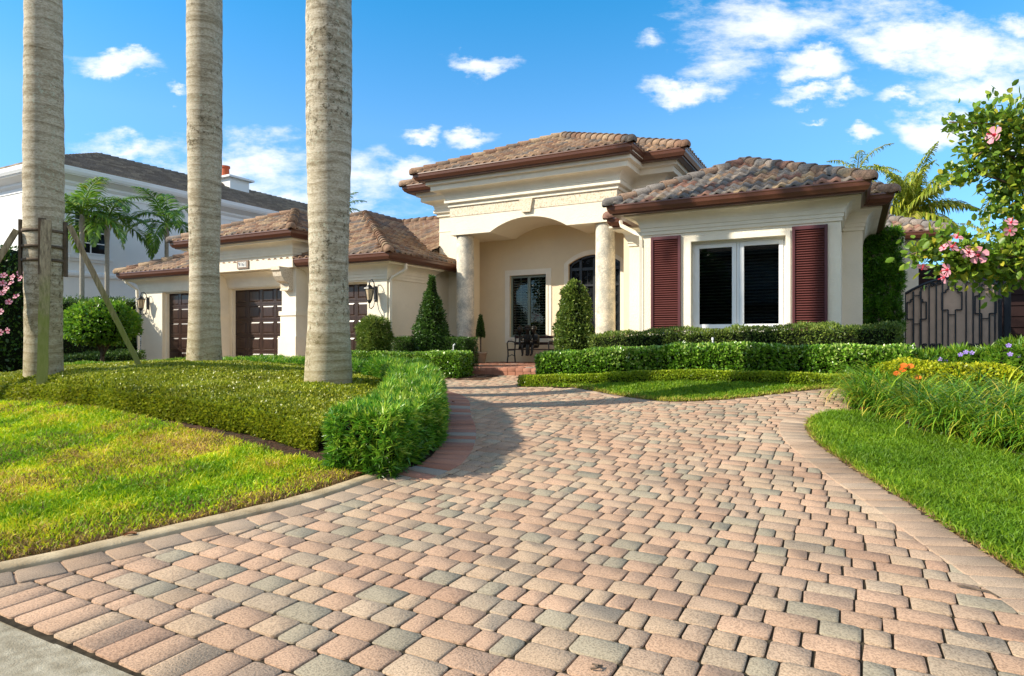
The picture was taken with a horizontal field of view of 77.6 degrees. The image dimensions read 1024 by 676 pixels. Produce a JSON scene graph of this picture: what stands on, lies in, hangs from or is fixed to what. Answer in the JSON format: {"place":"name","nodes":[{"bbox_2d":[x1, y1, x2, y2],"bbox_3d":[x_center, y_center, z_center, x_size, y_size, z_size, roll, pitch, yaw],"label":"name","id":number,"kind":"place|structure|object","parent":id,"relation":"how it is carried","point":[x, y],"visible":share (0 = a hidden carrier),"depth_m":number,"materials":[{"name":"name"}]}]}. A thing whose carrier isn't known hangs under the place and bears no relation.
{"place":"outdoors","nodes":[
{"label":"outdoors","id":0,"kind":"place"},
{"bbox_2d":[149,416,435,470],"bbox_3d":[-7.296,0.984,11.360,16.450,0.652,7.210,0,0,28],"label":"mulch bed","id":1,"kind":"object","parent":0,"point":[285,449],"visible":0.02,"depth_m":6.53,"materials":[{"name":"brown soil"}]},
{"bbox_2d":[18,0,67,381],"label":"royal palm","id":2,"kind":"object","parent":1,"relation":"on","point":[43,159],"visible":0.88,"depth_m":8.86,"materials":[{"name":"grey plant"}]},
{"bbox_2d":[36,219,51,385],"bbox_3d":[-6.325,-0.366,8.612,0.128,2.541,0.556,0,0,-30],"label":"wooden prop","id":3,"kind":"object","parent":1,"relation":"on","point":[44,305],"visible":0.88,"depth_m":8.61,"materials":[{"name":"brown wood"}]},
{"bbox_2d":[63,348,146,362],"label":"hedge","id":4,"kind":"object","parent":1,"relation":"on","point":[117,354],"visible":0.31,"depth_m":17.88,"materials":[{"name":"green plant"}]},
{"bbox_2d":[0,359,381,451],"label":"ground cover","id":5,"kind":"object","parent":1,"relation":"on","point":[285,388],"depth_m":7.85,"materials":[{"name":"green plant"}]},
{"bbox_2d":[186,0,222,360],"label":"royal palm","id":6,"kind":"object","parent":1,"relation":"on","point":[204,66],"visible":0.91,"depth_m":10.68,"materials":[{"name":"grey plant"}]},
{"bbox_2d":[304,0,351,383],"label":"royal palm","id":7,"kind":"object","parent":1,"relation":"on","point":[328,94],"visible":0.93,"depth_m":8.46,"materials":[{"name":"grey plant"}]},
{"bbox_2d":[445,374,497,379],"bbox_3d":[-1.904,0.872,16.483,4.960,0.094,4.320,0,0,28],"label":"mulch bed","id":8,"kind":"object","parent":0,"point":[480,377],"visible":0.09,"depth_m":14.29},
{"bbox_2d":[354,313,394,356],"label":"round shrub","id":9,"kind":"object","parent":8,"relation":"on","point":[373,332],"visible":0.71,"depth_m":15.19,"materials":[{"name":"green plant"}]},
{"bbox_2d":[391,335,425,351],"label":"hedge","id":10,"kind":"object","parent":8,"relation":"on","point":[404,343],"visible":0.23,"depth_m":16.06,"materials":[{"name":"green plant"}]},
{"bbox_2d":[351,349,473,378],"bbox_3d":[-2.851,0.604,15.087,4.027,0.697,0.891,0,0,18],"label":"glossy hedge","id":11,"kind":"object","parent":8,"relation":"on","point":[454,364],"visible":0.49,"depth_m":14.42,"materials":[{"name":"green plant"}]},
{"bbox_2d":[435,335,478,366],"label":"hedge","id":12,"kind":"object","parent":8,"relation":"on","point":[462,343],"visible":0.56,"depth_m":15.29,"materials":[{"name":"green plant"}]},
{"bbox_2d":[0,374,1023,675],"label":"driveway","id":13,"kind":"structure","parent":0,"point":[506,410],"depth_m":3.42,"materials":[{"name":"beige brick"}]},
{"bbox_2d":[0,474,410,587],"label":"paver border","id":14,"kind":"object","parent":13,"relation":"on","point":[33,573],"visible":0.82,"depth_m":4.00,"materials":[{"name":"beige stone"}]},
{"bbox_2d":[398,391,475,479],"bbox_3d":[-4.692,1.068,12.209,4.063,0.363,15.154,0,0,-45],"label":"paver border","id":15,"kind":"object","parent":13,"relation":"on","point":[455,450],"visible":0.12,"depth_m":6.65,"materials":[{"name":"brown stone"}]},
{"bbox_2d":[567,388,845,403],"bbox_3d":[2.809,0.870,9.897,4.485,0.230,1.445,0,0,22],"label":"paver border","id":16,"kind":"object","parent":13,"relation":"on","point":[738,399],"visible":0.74,"depth_m":9.51,"materials":[{"name":"beige stone"}]},
{"bbox_2d":[779,408,1023,611],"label":"paver border","id":17,"kind":"object","parent":13,"relation":"on","point":[1002,581],"visible":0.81,"depth_m":4.33,"materials":[{"name":"beige stone"}]},
{"bbox_2d":[957,585,998,596],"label":"twig","id":18,"kind":"object","parent":13,"relation":"on","point":[992,593],"visible":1,"depth_m":3.25,"materials":[{"name":"brown wood"}]},
{"bbox_2d":[0,0,1023,264],"label":"sky","id":19,"kind":"structure","parent":0,"point":[819,82],"materials":[{"name":"blue"}]},
{"bbox_2d":[590,663,602,669],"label":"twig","id":20,"kind":"object","parent":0,"point":[597,665],"visible":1,"depth_m":2.48,"materials":[{"name":"brown wood"}]},
{"bbox_2d":[519,378,837,401],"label":"lawn grass","id":21,"kind":"structure","parent":0,"point":[674,390],"depth_m":10.09,"materials":[{"name":"green plant"}]},
{"bbox_2d":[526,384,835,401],"bbox_3d":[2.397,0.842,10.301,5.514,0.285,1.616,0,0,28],"label":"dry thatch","id":22,"kind":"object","parent":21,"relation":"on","point":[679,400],"visible":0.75,"depth_m":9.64,"materials":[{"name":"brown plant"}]},
{"bbox_2d":[803,407,1023,574],"bbox_3d":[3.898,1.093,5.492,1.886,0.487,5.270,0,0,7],"label":"lawn grass","id":23,"kind":"structure","parent":0,"point":[933,481],"depth_m":5.42,"materials":[{"name":"green plant"}]},
{"bbox_2d":[858,392,1023,454],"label":"mulch bed","id":24,"kind":"object","parent":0,"point":[908,423],"visible":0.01,"depth_m":6.89,"materials":[{"name":"soil"}]},
{"bbox_2d":[871,356,939,386],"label":"golden shrub","id":25,"kind":"object","parent":24,"relation":"on","point":[910,362],"visible":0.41,"depth_m":9.03,"materials":[{"name":"yellow plant"}]},
{"bbox_2d":[918,345,957,362],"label":"violet plant","id":26,"kind":"object","parent":24,"relation":"on","point":[931,352],"visible":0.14,"depth_m":10.02,"materials":[{"name":"green plant"}]},
{"bbox_2d":[905,361,982,388],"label":"golden shrub","id":27,"kind":"object","parent":24,"relation":"on","point":[950,369],"visible":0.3,"depth_m":8.72,"materials":[{"name":"yellow plant"}]},
{"bbox_2d":[885,79,1023,308],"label":"hibiscus","id":28,"kind":"object","parent":24,"relation":"on","point":[993,150],"visible":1,"depth_m":6.47,"materials":[{"name":"green plant"}]},
{"bbox_2d":[938,342,979,363],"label":"violet plant","id":29,"kind":"object","parent":24,"relation":"on","point":[959,354],"visible":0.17,"depth_m":9.83,"materials":[{"name":"green plant"}]},
{"bbox_2d":[962,343,995,363],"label":"violet plant","id":30,"kind":"object","parent":24,"relation":"on","point":[981,351],"visible":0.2,"depth_m":9.60,"materials":[{"name":"green plant"}]},
{"bbox_2d":[956,361,1023,392],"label":"golden shrub","id":31,"kind":"object","parent":24,"relation":"on","point":[1000,370],"visible":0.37,"depth_m":8.43,"materials":[{"name":"yellow plant"}]},
{"bbox_2d":[985,333,1023,367],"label":"violet plant","id":32,"kind":"object","parent":24,"relation":"on","point":[1002,347],"visible":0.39,"depth_m":9.34,"materials":[{"name":"green plant"}]},
{"bbox_2d":[1004,336,1023,380],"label":"violet plant","id":33,"kind":"object","parent":24,"relation":"on","point":[1017,346],"visible":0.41,"depth_m":9.05,"materials":[{"name":"green plant"}]},
{"bbox_3d":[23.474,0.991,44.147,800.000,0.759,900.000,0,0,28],"label":"ground","id":34,"kind":"structure","parent":0,"visible":0},
{"bbox_2d":[0,228,18,262],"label":"wooden prop","id":35,"kind":"object","parent":34,"relation":"on","point":[8,242],"visible":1,"depth_m":8.77,"materials":[{"name":"brown wood"}]},
{"bbox_2d":[0,245,23,371],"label":"hibiscus","id":36,"kind":"object","parent":34,"relation":"on","point":[11,317],"visible":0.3,"depth_m":11.91,"materials":[{"name":"green plant"}]},
{"bbox_2d":[0,621,132,675],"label":"street gutter","id":37,"kind":"object","parent":34,"relation":"on","point":[22,653],"depth_m":2.56,"materials":[{"name":"concrete"}]},
{"bbox_2d":[64,177,139,298],"bbox_3d":[-14.384,-2.153,21.546,3.142,6.317,2.933,0,0,-31],"label":"palm","id":38,"kind":"object","parent":34,"relation":"on","point":[75,200],"visible":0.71,"depth_m":21.53,"materials":[{"name":"green plant"}]},
{"bbox_2d":[63,295,140,353],"bbox_3d":[-14.208,-0.107,17.955,1.964,2.802,8.869,0,0,11],"label":"tall hedge","id":39,"kind":"object","parent":34,"relation":"on","point":[68,346],"visible":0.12,"depth_m":19.90,"materials":[{"name":"green plant"}]},
{"bbox_2d":[63,297,143,361],"bbox_3d":[-9.956,0.050,15.492,1.991,2.167,1.669,0,0,28],"label":"umbrella tree","id":40,"kind":"object","parent":34,"relation":"on","point":[90,322],"visible":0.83,"depth_m":15.07,"materials":[{"name":"green plant"}]},
{"bbox_2d":[67,225,140,364],"bbox_3d":[-5.957,-0.447,9.453,1.066,2.376,0.141,0,0,-30],"label":"wooden prop","id":41,"kind":"object","parent":34,"relation":"on","point":[102,291],"visible":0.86,"depth_m":9.35,"materials":[{"name":"brown wood"}]},
{"bbox_2d":[65,195,155,294],"bbox_3d":[-14.203,-2.102,22.440,3.007,6.128,3.232,0,0,-21],"label":"palm","id":42,"kind":"object","parent":34,"relation":"on","point":[126,223],"visible":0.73,"depth_m":22.33,"materials":[{"name":"green plant"}]},
{"bbox_2d":[117,311,140,349],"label":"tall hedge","id":43,"kind":"object","parent":34,"relation":"on","point":[133,340],"visible":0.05,"depth_m":21.53,"materials":[{"name":"green plant"}]},
{"bbox_2d":[119,186,188,259],"bbox_3d":[-13.187,-2.400,24.202,3.049,6.682,3.190,0,0,28],"label":"palm","id":44,"kind":"object","parent":34,"relation":"on","point":[166,225],"visible":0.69,"depth_m":23.92,"materials":[{"name":"green plant"}]},
{"bbox_2d":[0,152,307,349],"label":"white house","id":45,"kind":"structure","parent":34,"relation":"on","point":[240,200],"depth_m":25.50,"materials":[{"name":"paint"}]},
{"bbox_2d":[68,206,113,263],"bbox_3d":[-16.051,-3.910,24.277,0.180,2.060,1.600,0,0,28],"label":"window","id":46,"kind":"structure","parent":45,"relation":"in","point":[99,249],"depth_m":24.36,"materials":[{"name":"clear glass"}]},
{"bbox_2d":[0,398,366,559],"bbox_3d":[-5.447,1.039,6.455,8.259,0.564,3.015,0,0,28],"label":"lawn grass","id":47,"kind":"structure","parent":34,"relation":"on","point":[227,465],"depth_m":5.43,"materials":[{"name":"green plant"}]},
{"bbox_2d":[0,398,359,517],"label":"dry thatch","id":48,"kind":"object","parent":47,"relation":"on","point":[92,459],"visible":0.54,"depth_m":5.77,"materials":[{"name":"green plant"}]},
{"bbox_2d":[0,463,367,561],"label":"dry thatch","id":49,"kind":"object","parent":47,"relation":"on","point":[109,534],"visible":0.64,"depth_m":4.34,"materials":[{"name":"green plant"}]},
{"bbox_2d":[0,470,391,572],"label":"kerb","id":50,"kind":"structure","parent":34,"relation":"on","point":[13,565],"depth_m":4.10,"materials":[{"name":"concrete"}]},
{"bbox_2d":[124,531,136,535],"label":"fallen leaf","id":51,"kind":"object","parent":50,"relation":"on","point":[131,532],"visible":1,"depth_m":3.97,"materials":[{"name":"brown plant"}]},
{"bbox_2d":[64,353,369,372],"bbox_3d":[-7.158,0.788,12.873,11.786,0.983,3.107,0,0,15],"label":"clipped hedge","id":52,"kind":"object","parent":34,"relation":"on","point":[357,362],"visible":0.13,"depth_m":12.57,"materials":[{"name":"green plant"}]},
{"bbox_2d":[350,192,366,212],"bbox_3d":[-9.147,-3.369,33.949,2.655,8.621,2.492,0,0,28],"label":"palm","id":53,"kind":"object","parent":34,"relation":"on","point":[353,201],"visible":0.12,"depth_m":34.05,"materials":[{"name":"green plant"}]},
{"bbox_2d":[319,354,451,479],"bbox_3d":[-1.413,0.758,7.832,1.302,1.045,4.995,0,0,-9],"label":"clipped hedge","id":54,"kind":"object","parent":34,"relation":"on","point":[397,420],"visible":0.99,"depth_m":5.76,"materials":[{"name":"green plant"}]},
{"bbox_2d":[112,131,952,375],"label":"house","id":55,"kind":"structure","parent":34,"relation":"on","point":[633,232],"depth_m":16.36,"materials":[{"name":"beige paint"}]},
{"bbox_2d":[136,292,148,314],"bbox_3d":[-12.262,-1.144,21.136,0.314,0.786,0.385,0,0,28],"label":"wall lantern","id":56,"kind":"object","parent":55,"relation":"attached to","point":[140,299],"depth_m":21.06,"materials":[{"name":"black metal"}]},
{"bbox_2d":[166,291,188,358],"bbox_3d":[-10.377,-0.312,20.581,2.360,2.384,0.160,0,0,28],"label":"garage door","id":57,"kind":"structure","parent":55,"relation":"in","point":[176,302],"depth_m":20.96,"materials":[{"name":"brown wood"}]},
{"bbox_2d":[232,287,281,356],"bbox_3d":[-7.526,-0.312,19.065,2.360,2.384,0.160,0,0,28],"label":"garage door","id":58,"kind":"structure","parent":55,"relation":"in","point":[255,311],"depth_m":19.18,"materials":[{"name":"brown wood"}]},
{"bbox_2d":[308,282,366,350],"bbox_3d":[-4.762,-0.312,17.595,2.320,2.384,0.160,0,0,28],"label":"garage door","id":59,"kind":"structure","parent":55,"relation":"in","point":[357,296],"depth_m":17.35,"materials":[{"name":"brown wood"}]},
{"bbox_2d":[364,279,376,308],"bbox_3d":[-3.671,-1.144,16.568,0.314,0.786,0.385,0,0,28],"label":"wall lantern","id":60,"kind":"object","parent":55,"relation":"attached to","point":[370,290],"depth_m":16.47,"materials":[{"name":"black metal"}]},
{"bbox_2d":[476,352,486,362],"bbox_3d":[-0.863,0.535,17.504,0.380,0.310,0.380,0,0,28],"label":"plant pot","id":61,"kind":"object","parent":55,"relation":"on","point":[482,357],"visible":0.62,"depth_m":17.37,"materials":[{"name":"ceramic"}]},
{"bbox_2d":[476,314,485,351],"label":"topiary","id":62,"kind":"object","parent":61,"relation":"on","point":[480,331],"visible":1,"depth_m":17.45,"materials":[{"name":"green plant"}]},
{"bbox_2d":[505,268,550,342],"bbox_3d":[0.504,-0.920,18.468,1.490,2.120,0.255,0,0,28],"label":"porch window","id":63,"kind":"structure","parent":55,"relation":"in","point":[530,292],"depth_m":18.51,"materials":[{"name":"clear glass"}]},
{"bbox_2d":[507,335,554,362],"bbox_3d":[0.545,0.306,17.639,1.320,0.777,0.557,0,0,28],"label":"garden bench","id":64,"kind":"object","parent":55,"relation":"on","point":[541,343],"visible":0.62,"depth_m":17.72,"materials":[{"name":"black metal"}]},
{"bbox_2d":[517,325,522,348],"bbox_3d":[0.221,-0.025,17.924,0.170,0.670,0.170,0,0,28],"label":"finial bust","id":65,"kind":"object","parent":64,"relation":"on","point":[519,329],"visible":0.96,"depth_m":17.89,"materials":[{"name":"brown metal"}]},
{"bbox_2d":[520,325,531,355],"bbox_3d":[0.375,0.065,17.525,0.321,0.858,0.432,0,0,16],"label":"statue","id":66,"kind":"object","parent":64,"relation":"on","point":[527,329],"visible":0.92,"depth_m":17.55,"materials":[{"name":"brown metal"}]},
{"bbox_2d":[527,325,539,355],"bbox_3d":[0.572,0.072,17.420,0.321,0.846,0.432,0,0,40],"label":"statue","id":67,"kind":"object","parent":64,"relation":"on","point":[535,337],"visible":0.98,"depth_m":17.44,"materials":[{"name":"brown metal"}]},
{"bbox_2d":[552,278,595,350],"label":"cone shrub","id":68,"kind":"object","parent":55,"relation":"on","point":[577,328],"visible":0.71,"depth_m":14.37,"materials":[{"name":"green plant"}]},
{"bbox_2d":[564,249,623,334],"bbox_3d":[2.297,-0.865,17.527,1.760,3.110,0.272,0,0,28],"label":"arched window","id":69,"kind":"structure","parent":55,"relation":"in","point":[583,269],"depth_m":17.50,"materials":[{"name":"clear glass"}]},
{"bbox_2d":[693,236,785,330],"bbox_3d":[4.752,-1.095,13.357,2.270,2.090,0.350,0,0,28],"label":"casement window","id":70,"kind":"structure","parent":55,"relation":"in","point":[743,281],"depth_m":13.30,"materials":[{"name":"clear glass"}]},
{"bbox_2d":[827,143,901,181],"bbox_3d":[21.475,-5.630,40.110,5.135,12.681,4.517,0,0,28],"label":"coconut palm","id":71,"kind":"object","parent":34,"relation":"on","point":[862,161],"visible":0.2,"depth_m":39.42,"materials":[{"name":"green plant"}]},
{"bbox_2d":[863,236,904,342],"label":"ivy wall","id":72,"kind":"structure","parent":34,"relation":"on","point":[902,293],"depth_m":16.11,"materials":[{"name":"green plant"}]},
{"bbox_2d":[863,223,909,342],"bbox_3d":[9.344,-1.089,16.091,1.237,3.592,0.719,0,0,28],"label":"ivy","id":73,"kind":"object","parent":72,"relation":"attached to","point":[878,271],"visible":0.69,"depth_m":16.01,"materials":[{"name":"green plant"}]},
{"bbox_2d":[809,350,1023,463],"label":"strap leaf border","id":74,"kind":"object","parent":34,"relation":"on","point":[970,410],"visible":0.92,"depth_m":7.07,"materials":[{"name":"green plant"}]},
{"bbox_2d":[873,141,979,230],"bbox_3d":[19.706,-4.247,31.211,5.417,9.777,5.870,0,0,43],"label":"coconut palm","id":75,"kind":"object","parent":34,"relation":"on","point":[911,197],"visible":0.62,"depth_m":30.24,"materials":[{"name":"green plant"}]},
{"bbox_2d":[919,264,1023,350],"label":"screen fence","id":76,"kind":"object","parent":34,"relation":"on","point":[1017,312],"depth_m":17.53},
{"bbox_2d":[958,223,1001,248],"bbox_3d":[15.307,-1.593,19.945,2.769,4.468,2.633,0,0,39],"label":"coconut palm","id":77,"kind":"object","parent":34,"relation":"on","point":[972,226],"visible":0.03,"depth_m":20.24,"materials":[{"name":"green plant"}]},
{"bbox_2d":[960,160,1023,238],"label":"coconut palm","id":78,"kind":"object","parent":34,"relation":"on","point":[985,210],"visible":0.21,"depth_m":19.93,"materials":[{"name":"green plant"}]},
{"bbox_2d":[1003,280,1010,338],"bbox_3d":[11.834,-0.253,15.227,0.150,2.305,0.150,0,0,28],"label":"gate post","id":79,"kind":"object","parent":34,"relation":"on","point":[1006,316],"visible":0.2,"depth_m":15.18,"materials":[{"name":"grey metal"}]},
{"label":"mulch bed","id":80,"kind":"structure","parent":0,"visible":0},
{"bbox_2d":[517,368,855,386],"bbox_3d":[2.730,0.729,10.984,5.702,0.432,0.526,0,0,26],"label":"border hedge","id":81,"kind":"object","parent":80,"relation":"on","point":[794,377],"visible":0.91,"depth_m":10.88,"materials":[{"name":"green plant"}]},
{"bbox_2d":[534,340,918,379],"bbox_3d":[3.392,0.485,11.135,6.368,0.896,0.978,0,0,26],"label":"glossy hedge","id":82,"kind":"object","parent":80,"relation":"on","point":[753,356],"visible":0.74,"depth_m":10.81,"materials":[{"name":"green plant"}]},
{"bbox_2d":[587,320,906,347],"bbox_3d":[4.287,0.267,12.388,5.857,1.198,0.940,0,0,28],"label":"hedge","id":83,"kind":"object","parent":80,"relation":"on","point":[867,334],"visible":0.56,"depth_m":11.87,"materials":[{"name":"green plant"}]},
{"bbox_3d":[9.874,-0.202,16.269,0.150,2.205,0.150,0,0,28],"label":"gate post","id":84,"kind":"object","parent":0,"visible":0},
{"bbox_2d":[905,277,1001,349],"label":"iron gate","id":85,"kind":"structure","parent":84,"relation":"attached to","point":[939,312],"depth_m":15.77,"materials":[{"name":"black metal"}]},
{"bbox_3d":[-1.955,0.630,15.706,0.820,0.470,0.820,0,0,28],"label":"plant pot","id":86,"kind":"object","parent":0,"visible":0},
{"bbox_2d":[410,274,452,350],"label":"cone shrub","id":87,"kind":"object","parent":86,"relation":"on","point":[431,324],"visible":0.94,"depth_m":15.50,"materials":[{"name":"green plant"}]}
]}

